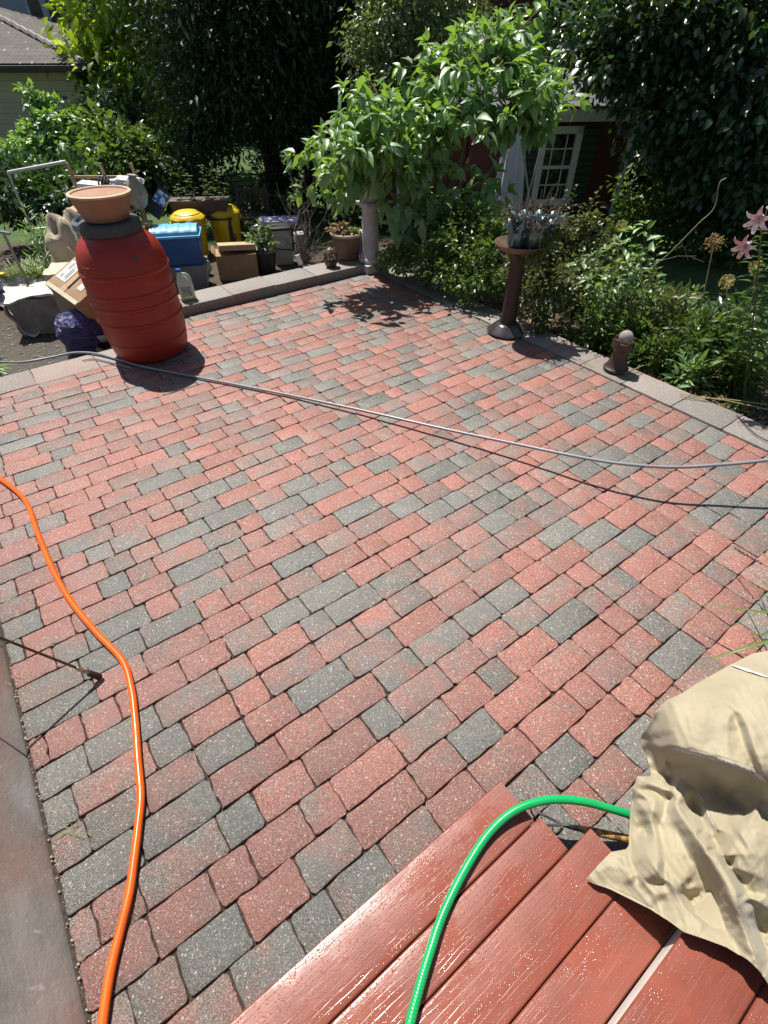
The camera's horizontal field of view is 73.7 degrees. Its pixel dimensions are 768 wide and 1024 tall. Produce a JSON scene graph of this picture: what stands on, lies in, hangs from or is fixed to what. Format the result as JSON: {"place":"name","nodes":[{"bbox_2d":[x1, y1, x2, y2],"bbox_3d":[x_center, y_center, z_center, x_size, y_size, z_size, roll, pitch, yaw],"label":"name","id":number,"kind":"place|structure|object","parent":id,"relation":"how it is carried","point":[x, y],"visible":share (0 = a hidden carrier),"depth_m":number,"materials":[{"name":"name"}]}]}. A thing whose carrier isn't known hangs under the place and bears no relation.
{"place":"outdoors","nodes":[
{"label":"outdoors","id":0,"kind":"place"},
{"bbox_2d":[252,221,305,236],"bbox_3d":[-1.769,-4.705,8.720,0.900,0.320,0.500,-4,43,-4],"label":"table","id":1,"kind":"object","parent":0,"point":[255,227],"visible":0.22,"depth_m":8.50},
{"bbox_2d":[257,215,297,226],"bbox_3d":[-1.769,-4.866,8.571,0.660,0.080,0.400,-4,43,-4],"label":"folded sheet","id":2,"kind":"object","parent":1,"relation":"on","point":[280,219],"visible":0.57,"depth_m":8.49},
{"bbox_2d":[0,273,767,1023],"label":"patio","id":3,"kind":"structure","parent":0,"point":[362,339],"depth_m":2.72,"materials":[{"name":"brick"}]},
{"bbox_2d":[0,636,101,679],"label":"spray wand","id":4,"kind":"object","parent":3,"relation":"on","point":[93,674],"visible":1,"depth_m":2.26,"materials":[{"name":"black metal"}]},
{"bbox_2d":[10,664,95,1021],"bbox_3d":[-0.994,1.453,1.673,0.045,0.008,2.774,-27,49,-26],"label":"grit","id":5,"kind":"object","parent":3,"relation":"on","point":[77,964],"visible":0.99,"depth_m":1.88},
{"bbox_2d":[0,476,144,1023],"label":"orange hose","id":6,"kind":"object","parent":3,"relation":"on","point":[105,999],"visible":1,"depth_m":2.04,"materials":[{"name":"rubber"}]},
{"bbox_2d":[75,213,187,362],"bbox_3d":[-2.235,-1.975,4.559,0.742,1.118,0.741,-1,43,1],"label":"rain barrel","id":7,"kind":"object","parent":3,"relation":"on","point":[125,274],"visible":0.97,"depth_m":4.30,"materials":[{"name":"red plastic"}]},
{"bbox_2d":[66,185,130,223],"bbox_3d":[-2.253,-2.460,4.112,0.477,0.199,0.477,0,43,0],"label":"clay bowl","id":8,"kind":"object","parent":7,"relation":"on","point":[103,204],"visible":1,"depth_m":4.01,"materials":[{"name":"orange ceramic"}]},
{"bbox_2d":[229,781,767,1023],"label":"deck steps","id":9,"kind":"structure","parent":3,"relation":"on","point":[502,973],"depth_m":1.53,"materials":[{"name":"red"}]},
{"bbox_2d":[405,795,629,1023],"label":"green hose","id":10,"kind":"object","parent":9,"relation":"on","point":[495,825],"visible":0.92,"depth_m":1.69,"materials":[{"name":"rubber"}]},
{"bbox_2d":[586,651,767,983],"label":"canvas cover","id":11,"kind":"object","parent":9,"relation":"on","point":[691,858],"visible":1,"depth_m":1.59,"materials":[{"name":"fabric"}]},
{"bbox_2d":[487,235,546,339],"bbox_3d":[1.250,-2.151,4.953,0.486,0.840,0.486,0,43,0],"label":"birdbath","id":12,"kind":"object","parent":3,"relation":"on","point":[507,325],"visible":0.83,"depth_m":4.95,"materials":[{"name":"ceramic"}]},
{"bbox_2d":[480,181,583,249],"bbox_3d":[1.325,-2.638,4.567,0.845,0.489,0.814,14,44,14],"label":"foil wrapped pot","id":13,"kind":"object","parent":12,"relation":"on","point":[524,227],"visible":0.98,"depth_m":4.54,"materials":[{"name":"metal"}]},
{"bbox_2d":[526,793,628,842],"bbox_3d":[0.733,1.175,1.890,0.434,0.084,0.105,14,45,15],"label":"hand cultivator","id":14,"kind":"object","parent":3,"relation":"on","point":[612,835],"visible":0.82,"depth_m":1.87,"materials":[{"name":"metal"}]},
{"bbox_2d":[0,89,767,648],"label":"ground","id":15,"kind":"structure","parent":0,"point":[676,271],"depth_m":7.87,"materials":[{"name":"soil"}]},
{"bbox_2d":[0,230,29,284],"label":"garden spade","id":16,"kind":"object","parent":15,"relation":"on","point":[4,233],"visible":0.71,"depth_m":5.84,"materials":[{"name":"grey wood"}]},
{"bbox_2d":[0,274,44,306],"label":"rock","id":17,"kind":"object","parent":15,"relation":"on","point":[12,281],"visible":0.27,"depth_m":7.13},
{"bbox_2d":[0,256,49,279],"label":"grass tuft","id":18,"kind":"object","parent":15,"relation":"on","point":[17,270],"visible":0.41,"depth_m":7.43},
{"bbox_2d":[3,281,60,336],"bbox_3d":[-4.026,-2.342,5.943,0.581,0.470,0.511,-20,46,-20],"label":"tarpaulin","id":19,"kind":"object","parent":15,"relation":"on","point":[31,310],"visible":0.74,"depth_m":5.80,"materials":[{"name":"plastic"}]},
{"bbox_2d":[0,324,67,370],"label":"gravel","id":20,"kind":"structure","parent":15,"relation":"on","point":[29,345],"depth_m":5.69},
{"bbox_2d":[18,201,50,281],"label":"tall weed","id":21,"kind":"object","parent":15,"relation":"on","point":[32,244],"visible":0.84,"depth_m":6.40,"materials":[{"name":"green plant"}]},
{"bbox_2d":[0,0,74,25],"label":"grey house","id":22,"kind":"structure","parent":15,"relation":"on","point":[35,8],"depth_m":17.07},
{"bbox_2d":[24,0,62,23],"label":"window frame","id":23,"kind":"structure","parent":22,"relation":"in","point":[33,7],"depth_m":17.09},
{"bbox_2d":[28,212,51,272],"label":"tall weed","id":24,"kind":"object","parent":15,"relation":"on","point":[46,261],"visible":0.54,"depth_m":6.42,"materials":[{"name":"green plant"}]},
{"bbox_2d":[7,160,74,257],"bbox_3d":[-4.955,-4.505,7.714,0.814,1.289,0.044,-13,44,-14],"label":"garment rack","id":25,"kind":"object","parent":15,"relation":"on","point":[9,172],"visible":0.49,"depth_m":7.34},
{"bbox_2d":[0,648,85,1023],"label":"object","id":26,"kind":"structure","parent":15,"relation":"on","point":[38,983],"depth_m":1.68,"materials":[{"name":"concrete"}]},
{"bbox_2d":[0,78,96,174],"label":"vine mound","id":27,"kind":"object","parent":15,"relation":"on","point":[38,138],"visible":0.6,"depth_m":8.94,"materials":[{"name":"green plant"}]},
{"bbox_2d":[0,141,106,250],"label":"dark hedge","id":28,"kind":"object","parent":15,"relation":"on","point":[43,190],"visible":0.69,"depth_m":7.90,"materials":[{"name":"green plant"}]},
{"bbox_2d":[42,262,68,312],"bbox_3d":[-3.462,-2.462,5.890,0.513,0.680,0.405,-7,43,-7],"label":"pale carton","id":29,"kind":"object","parent":15,"relation":"on","point":[52,270],"visible":0.24,"depth_m":5.68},
{"bbox_2d":[44,208,79,262],"bbox_3d":[-3.620,-2.970,6.152,0.662,1.186,0.674,-14,44,-15],"label":"woven sack","id":30,"kind":"object","parent":15,"relation":"on","point":[61,238],"visible":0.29,"depth_m":5.78,"materials":[{"name":"fabric"}]},
{"bbox_2d":[71,215,82,239],"bbox_3d":[-2.860,-2.563,5.526,0.554,1.265,0.554,0,43,0],"label":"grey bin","id":31,"kind":"object","parent":15,"relation":"on","point":[76,220],"visible":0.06,"depth_m":5.07,"materials":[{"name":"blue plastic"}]},
{"bbox_2d":[54,309,105,359],"bbox_3d":[-3.057,-1.749,5.186,0.427,0.582,0.426,0,43,0],"label":"purple sack","id":32,"kind":"object","parent":15,"relation":"on","point":[76,330],"visible":0.6,"depth_m":4.99,"materials":[{"name":"blue"}]},
{"bbox_2d":[45,257,99,324],"bbox_3d":[-2.976,-2.203,5.138,0.531,0.339,0.425,35,77,19],"label":"shipping carton","id":33,"kind":"object","parent":32,"relation":"on","point":[65,285],"visible":0.36,"depth_m":4.98,"materials":[{"name":"cardboard"}]},
{"bbox_2d":[0,7,171,177],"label":"neighbour house","id":34,"kind":"structure","parent":15,"relation":"on","point":[25,54],"depth_m":12.50,"materials":[{"name":"green"}]},
{"bbox_2d":[62,163,148,226],"bbox_3d":[-3.622,-3.806,6.852,0.950,1.369,0.535,0,43,0],"label":"potting table","id":35,"kind":"object","parent":15,"relation":"on","point":[132,208],"visible":0.23,"depth_m":6.64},
{"bbox_2d":[76,180,103,187],"bbox_3d":[-3.717,-4.146,6.541,0.300,0.100,0.220,2,42,-7],"label":"foam tray","id":36,"kind":"object","parent":35,"relation":"on","point":[83,183],"visible":0.38,"depth_m":6.45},
{"bbox_2d":[109,175,144,185],"bbox_3d":[-3.262,-4.182,6.486,0.461,0.138,0.257,0,43,0],"label":"plastic bag","id":37,"kind":"object","parent":35,"relation":"on","point":[121,180],"visible":0.41,"depth_m":6.41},
{"bbox_2d":[125,174,147,208],"bbox_3d":[-3.128,-4.041,6.471,0.282,0.388,0.269,0,43,0],"label":"canvas bag","id":38,"kind":"object","parent":35,"relation":"hanging from","point":[138,195],"visible":0.96,"depth_m":6.40,"materials":[{"name":"fabric"}]},
{"bbox_2d":[146,186,171,219],"bbox_3d":[-3.029,-4.161,6.903,0.185,0.368,0.128,30,11,-25],"label":"bag of potting soil","id":39,"kind":"object","parent":35,"relation":"on","point":[158,203],"visible":1,"depth_m":6.86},
{"bbox_2d":[58,56,165,145],"bbox_3d":[-6.584,-9.329,12.522,2.655,2.750,2.538,15,45,16],"label":"glossy shrub","id":40,"kind":"object","parent":15,"relation":"on","point":[110,100],"visible":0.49,"depth_m":11.95,"materials":[{"name":"green plant"}]},
{"bbox_2d":[56,96,185,204],"bbox_3d":[-4.489,-6.023,9.162,2.140,2.136,1.997,0,43,0],"label":"round shrub","id":41,"kind":"object","parent":15,"relation":"on","point":[116,149],"visible":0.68,"depth_m":8.71,"materials":[{"name":"green plant"}]},
{"bbox_2d":[39,0,206,139],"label":"sunlit tree","id":42,"kind":"object","parent":15,"relation":"on","point":[91,42],"visible":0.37,"depth_m":12.03,"materials":[{"name":"green plant"}]},
{"bbox_2d":[170,209,208,255],"bbox_3d":[-3.012,-4.352,8.002,0.552,0.650,0.524,0,43,0],"label":"yellow bin","id":43,"kind":"object","parent":15,"relation":"on","point":[186,215],"visible":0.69,"depth_m":7.76,"materials":[{"name":"plastic"}]},
{"bbox_2d":[170,256,209,291],"bbox_3d":[-2.720,-3.258,7.034,0.630,0.326,0.450,-8,43,-9],"label":"grey tote","id":44,"kind":"object","parent":15,"relation":"on","point":[199,275],"visible":0.44,"depth_m":6.88,"materials":[{"name":"plastic"}]},
{"bbox_2d":[149,222,203,265],"bbox_3d":[-2.720,-3.546,6.769,0.640,0.453,0.440,-8,43,-9],"label":"blue storage box","id":45,"kind":"object","parent":44,"relation":"on","point":[181,244],"visible":0.91,"depth_m":6.62,"materials":[{"name":"plastic"}]},
{"bbox_2d":[205,217,234,241],"bbox_3d":[-2.894,-4.533,8.335,0.950,0.501,0.300,-4,43,-4],"label":"plank stand","id":46,"kind":"object","parent":15,"relation":"on","point":[230,228],"visible":0.28,"depth_m":8.14,"materials":[{"name":"brown wood"}]},
{"bbox_2d":[168,196,229,216],"bbox_3d":[-2.894,-4.806,8.082,0.920,0.240,0.300,-4,43,-4],"label":"trough planter","id":47,"kind":"object","parent":46,"relation":"on","point":[209,206],"visible":0.62,"depth_m":7.96,"materials":[{"name":"grey concrete"}]},
{"bbox_2d":[173,165,228,199],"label":"trough weeds","id":48,"kind":"object","parent":47,"relation":"on","point":[224,188],"visible":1,"depth_m":7.87,"materials":[{"name":"green plant"}]},
{"bbox_2d":[210,204,241,248],"bbox_3d":[-2.584,-4.663,8.382,0.552,0.650,0.524,0,43,0],"label":"yellow bin","id":49,"kind":"object","parent":15,"relation":"on","point":[220,230],"visible":0.55,"depth_m":8.22,"materials":[{"name":"plastic"}]},
{"bbox_2d":[211,246,258,280],"bbox_3d":[-2.123,-3.590,7.356,0.608,0.382,0.370,-10,44,-10],"label":"open carton","id":50,"kind":"object","parent":15,"relation":"on","point":[237,265],"visible":0.89,"depth_m":7.24,"materials":[{"name":"cardboard"}]},
{"bbox_2d":[217,241,255,250],"bbox_3d":[-2.088,-3.754,7.238,0.500,0.070,0.300,-12,37,-17],"label":"flat carton","id":51,"kind":"object","parent":50,"relation":"on","point":[230,246],"visible":0.91,"depth_m":7.14,"materials":[{"name":"cardboard"}]},
{"bbox_2d":[64,0,425,213],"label":"evergreen tree","id":52,"kind":"object","parent":15,"relation":"on","point":[230,51],"visible":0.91,"depth_m":8.76,"materials":[{"name":"green plant"}]},
{"bbox_2d":[130,141,361,227],"bbox_3d":[-2.539,-6.081,9.658,4.509,1.592,4.367,0,43,0],"label":"shade shrub","id":53,"kind":"object","parent":15,"relation":"on","point":[187,166],"visible":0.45,"depth_m":9.25,"materials":[{"name":"green plant"}]},
{"bbox_2d":[235,187,269,242],"bbox_3d":[-2.310,-5.127,8.898,0.570,0.775,0.495,5,43,6],"label":"slatted bench","id":54,"kind":"object","parent":15,"relation":"on","point":[246,215],"visible":0.62,"depth_m":8.88,"materials":[{"name":"brown wood"}]},
{"bbox_2d":[256,247,276,273],"bbox_3d":[-1.776,-3.708,7.547,0.430,0.280,0.430,-7,43,-7],"label":"dark tub","id":55,"kind":"object","parent":15,"relation":"on","point":[266,261],"visible":0.61,"depth_m":7.45,"materials":[{"name":"black plastic"}]},
{"bbox_2d":[241,216,282,253],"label":"tub weeds","id":56,"kind":"object","parent":55,"relation":"in","point":[259,239],"visible":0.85,"depth_m":7.30,"materials":[{"name":"green plant"}]},
{"bbox_2d":[178,258,365,317],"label":"garden wall","id":57,"kind":"structure","parent":15,"relation":"on","point":[210,299],"depth_m":5.99,"materials":[{"name":"concrete"}]},
{"bbox_2d":[175,268,195,300],"bbox_3d":[-2.143,-2.455,5.517,0.161,0.312,0.118,-14,44,-15],"label":"plastic jug","id":58,"kind":"object","parent":57,"relation":"on","point":[185,287],"visible":1,"depth_m":5.49,"materials":[{"name":"white"}]},
{"bbox_2d":[324,247,337,267],"bbox_3d":[-0.660,-3.167,6.353,0.190,0.230,0.165,-18,45,-18],"label":"candle lantern","id":59,"kind":"object","parent":57,"relation":"on","point":[331,262],"visible":1,"depth_m":6.33,"materials":[{"name":"metal"}]},
{"bbox_2d":[330,227,361,260],"bbox_3d":[-0.474,-3.441,6.593,0.428,0.308,0.428,0,43,0],"label":"terracotta pot","id":60,"kind":"object","parent":57,"relation":"on","point":[346,248],"visible":0.66,"depth_m":6.48,"materials":[{"name":"ceramic"}]},
{"bbox_2d":[325,220,361,238],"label":"withered plant","id":61,"kind":"object","parent":60,"relation":"in","point":[342,226],"visible":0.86,"depth_m":6.40,"materials":[{"name":"brown plant"}]},
{"bbox_2d":[269,223,293,264],"bbox_3d":[-1.546,-4.084,7.766,0.351,0.574,0.319,-8,43,-9],"label":"pale bin","id":62,"kind":"object","parent":15,"relation":"on","point":[284,254],"visible":0.81,"depth_m":7.67,"materials":[{"name":"grey plastic"}]},
{"bbox_2d":[293,231,306,257],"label":"foam block","id":63,"kind":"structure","parent":15,"relation":"on","point":[299,234],"depth_m":8.01,"materials":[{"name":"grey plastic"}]},
{"bbox_2d":[275,169,330,263],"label":"bare shrub","id":64,"kind":"object","parent":15,"relation":"on","point":[306,260],"visible":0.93,"depth_m":7.71,"materials":[{"name":"plant"}]},
{"bbox_2d":[248,0,461,208],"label":"dark tree","id":65,"kind":"object","parent":15,"relation":"on","point":[310,163],"visible":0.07,"depth_m":9.82,"materials":[{"name":"green plant"}]},
{"bbox_2d":[0,267,767,452],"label":"patio border","id":66,"kind":"object","parent":15,"relation":"on","point":[720,418],"visible":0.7,"depth_m":4.57,"materials":[{"name":"concrete"}]},
{"bbox_2d":[356,200,385,274],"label":"stone column","id":67,"kind":"structure","parent":66,"relation":"on","point":[370,235],"depth_m":6.34,"materials":[{"name":"stone"}]},
{"bbox_2d":[0,351,767,468],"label":"grey hose","id":68,"kind":"object","parent":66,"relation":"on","point":[480,436],"visible":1,"depth_m":3.85,"materials":[{"name":"rubber"}]},
{"bbox_2d":[603,334,635,374],"bbox_3d":[2.087,-1.392,4.526,0.216,0.288,0.216,0,43,0],"label":"clay pedestal","id":69,"kind":"object","parent":66,"relation":"on","point":[616,363],"visible":0.93,"depth_m":4.50,"materials":[{"name":"ceramic"}]},
{"bbox_2d":[618,330,633,343],"bbox_3d":[2.087,-1.507,4.420,0.120,0.120,0.120,0,43,0],"label":"glass ball","id":70,"kind":"object","parent":69,"relation":"on","point":[626,337],"visible":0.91,"depth_m":4.38,"materials":[{"name":"beige"}]},
{"bbox_2d":[326,0,509,206],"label":"leaved tree","id":71,"kind":"object","parent":15,"relation":"on","point":[405,44],"visible":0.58,"depth_m":6.86,"materials":[{"name":"green plant"}]},
{"bbox_2d":[281,0,591,270],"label":"pokeweed bush","id":72,"kind":"object","parent":15,"relation":"on","point":[353,160],"visible":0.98,"depth_m":5.51,"materials":[{"name":"green plant"}]},
{"bbox_2d":[370,197,512,311],"bbox_3d":[0.742,-2.974,5.939,1.976,1.164,1.236,33,52,31],"label":"border shrub","id":73,"kind":"object","parent":15,"relation":"on","point":[473,259],"visible":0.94,"depth_m":5.67,"materials":[{"name":"green plant"}]},
{"bbox_2d":[375,155,518,271],"bbox_3d":[0.705,-3.330,6.045,1.639,1.444,0.952,0,43,0],"label":"drooping weed","id":74,"kind":"object","parent":15,"relation":"on","point":[398,220],"visible":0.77,"depth_m":5.83,"materials":[{"name":"green plant"}]},
{"bbox_2d":[495,111,525,251],"bbox_3d":[2.010,-5.302,8.169,0.515,2.082,0.515,10,44,11],"label":"folded parasol","id":75,"kind":"object","parent":15,"relation":"on","point":[513,162],"visible":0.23,"depth_m":7.99,"materials":[{"name":"white fabric"}]},
{"bbox_2d":[380,0,642,236],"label":"garden shed","id":76,"kind":"structure","parent":15,"relation":"on","point":[578,152],"depth_m":9.09,"materials":[{"name":"red wood"}]},
{"bbox_2d":[463,125,504,232],"bbox_3d":[1.869,-5.841,9.286,0.850,1.900,0.050,-5,43,-5],"label":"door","id":77,"kind":"structure","parent":76,"relation":"in","point":[480,157],"depth_m":8.94,"materials":[{"name":"wood"}]},
{"bbox_2d":[528,125,584,205],"bbox_3d":[3.071,-6.168,9.165,0.800,1.185,0.070,-5,43,-5],"label":"window frame","id":78,"kind":"structure","parent":76,"relation":"in","point":[557,162],"depth_m":9.16,"materials":[{"name":"white paint"}]},
{"bbox_2d":[499,208,635,334],"bbox_3d":[1.829,-2.324,5.176,1.323,1.252,1.177,0,43,0],"label":"rose bush","id":79,"kind":"object","parent":15,"relation":"on","point":[540,282],"visible":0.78,"depth_m":5.06,"materials":[{"name":"green plant"}]},
{"bbox_2d":[603,178,725,288],"bbox_3d":[2.466,-2.425,4.837,1.162,1.243,0.008,0,43,0],"label":"bramble stem","id":80,"kind":"object","parent":79,"relation":"attached to","point":[685,236],"visible":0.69,"depth_m":4.76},
{"bbox_2d":[539,184,615,314],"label":"rose canes","id":81,"kind":"object","parent":15,"relation":"on","point":[566,190],"visible":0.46,"depth_m":5.15,"materials":[{"name":"green plant"}]},
{"bbox_2d":[566,200,613,233],"bbox_3d":[2.025,-2.612,5.412,0.514,1.193,0.018,0,43,0],"label":"shepherd hook","id":82,"kind":"object","parent":15,"relation":"on","point":[591,209],"visible":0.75,"depth_m":5.05,"materials":[{"name":"black metal"}]},
{"bbox_2d":[560,289,630,351],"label":"bed plant","id":83,"kind":"object","parent":15,"relation":"on","point":[595,332],"visible":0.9,"depth_m":4.93,"materials":[{"name":"green plant"}]},
{"bbox_2d":[568,238,639,326],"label":"seedling plant","id":84,"kind":"object","parent":15,"relation":"on","point":[607,286],"visible":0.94,"depth_m":4.77,"materials":[{"name":"green plant"}]},
{"bbox_2d":[447,0,764,234],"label":"backing tree","id":85,"kind":"object","parent":15,"relation":"on","point":[639,180],"visible":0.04,"depth_m":10.65,"materials":[{"name":"green plant"}]},
{"bbox_2d":[452,273,767,414],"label":"ground cover","id":86,"kind":"object","parent":15,"relation":"on","point":[713,390],"visible":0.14,"depth_m":4.57,"materials":[{"name":"green plant"}]},
{"bbox_2d":[468,294,767,426],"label":"leaf litter","id":87,"kind":"object","parent":15,"relation":"on","point":[705,394],"visible":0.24,"depth_m":4.72,"materials":[{"name":"plant"}]},
{"bbox_2d":[583,256,664,335],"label":"bed plant","id":88,"kind":"object","parent":15,"relation":"on","point":[626,298],"visible":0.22,"depth_m":5.17,"materials":[{"name":"green plant"}]},
{"bbox_2d":[595,302,663,361],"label":"bed plant","id":89,"kind":"object","parent":15,"relation":"on","point":[635,318],"visible":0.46,"depth_m":4.80,"materials":[{"name":"green plant"}]},
{"bbox_2d":[608,220,666,316],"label":"seedling plant","id":90,"kind":"object","parent":15,"relation":"on","point":[639,256],"visible":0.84,"depth_m":4.71,"materials":[{"name":"green plant"}]},
{"bbox_2d":[511,0,767,239],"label":"glossy leaved tree","id":91,"kind":"object","parent":15,"relation":"on","point":[703,109],"visible":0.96,"depth_m":6.81,"materials":[{"name":"green plant"}]},
{"bbox_2d":[627,314,693,377],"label":"bed plant","id":92,"kind":"object","parent":15,"relation":"on","point":[659,360],"visible":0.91,"depth_m":4.62,"materials":[{"name":"green plant"}]},
{"bbox_2d":[628,281,702,361],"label":"bed plant","id":93,"kind":"object","parent":15,"relation":"on","point":[660,318],"visible":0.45,"depth_m":4.71,"materials":[{"name":"green plant"}]},
{"bbox_2d":[635,276,709,339],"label":"bed plant","id":94,"kind":"object","parent":15,"relation":"on","point":[663,289],"visible":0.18,"depth_m":4.93,"materials":[{"name":"green plant"}]},
{"bbox_2d":[592,166,767,270],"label":"shade hedge","id":95,"kind":"object","parent":15,"relation":"on","point":[663,216],"visible":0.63,"depth_m":8.16,"materials":[{"name":"green plant"}]},
{"bbox_2d":[661,348,723,395],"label":"bed plant","id":96,"kind":"object","parent":15,"relation":"on","point":[696,360],"visible":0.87,"depth_m":4.46,"materials":[{"name":"green plant"}]},
{"bbox_2d":[653,299,735,378],"bbox_3d":[2.792,-1.446,4.638,0.673,0.841,0.611,0,43,0],"label":"bed plant","id":97,"kind":"object","parent":15,"relation":"on","point":[708,339],"visible":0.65,"depth_m":4.50,"materials":[{"name":"green plant"}]},
{"bbox_2d":[692,233,724,343],"bbox_3d":[2.832,-1.886,4.657,0.263,1.170,0.148,0,43,0],"label":"allium","id":98,"kind":"object","parent":15,"relation":"on","point":[709,244],"visible":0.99,"depth_m":4.33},
{"bbox_2d":[679,340,755,391],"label":"bed plant","id":99,"kind":"object","parent":15,"relation":"on","point":[719,369],"visible":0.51,"depth_m":4.47,"materials":[{"name":"green plant"}]},
{"bbox_2d":[685,283,767,356],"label":"bed plant","id":100,"kind":"object","parent":15,"relation":"on","point":[733,299],"visible":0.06,"depth_m":4.72,"materials":[{"name":"green plant"}]},
{"bbox_2d":[718,274,735,338],"bbox_3d":[2.979,-1.594,4.512,0.412,0.955,0.118,0,43,0],"label":"allium","id":101,"kind":"object","parent":15,"relation":"on","point":[726,282],"visible":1,"depth_m":4.25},
{"bbox_2d":[694,299,767,360],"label":"bed plant","id":102,"kind":"object","parent":15,"relation":"on","point":[730,320],"visible":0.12,"depth_m":4.58,"materials":[{"name":"green plant"}]},
{"bbox_2d":[701,327,767,396],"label":"bed plant","id":103,"kind":"object","parent":15,"relation":"on","point":[749,389],"visible":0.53,"depth_m":4.40,"materials":[{"name":"green plant"}]},
{"bbox_2d":[716,304,756,394],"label":"lily","id":104,"kind":"object","parent":15,"relation":"on","point":[737,327],"visible":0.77,"depth_m":4.24,"materials":[{"name":"green plant"}]},
{"bbox_2d":[728,206,767,399],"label":"lily","id":105,"kind":"object","parent":15,"relation":"on","point":[758,220],"visible":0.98,"depth_m":3.82,"materials":[{"name":"green plant"}]},
{"bbox_2d":[744,258,767,400],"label":"lily","id":106,"kind":"object","parent":15,"relation":"on","point":[761,338],"visible":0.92,"depth_m":4.06,"materials":[{"name":"green plant"}]},
{"bbox_2d":[698,544,767,661],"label":"ornamental grass","id":107,"kind":"object","parent":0,"point":[764,642],"depth_m":2.33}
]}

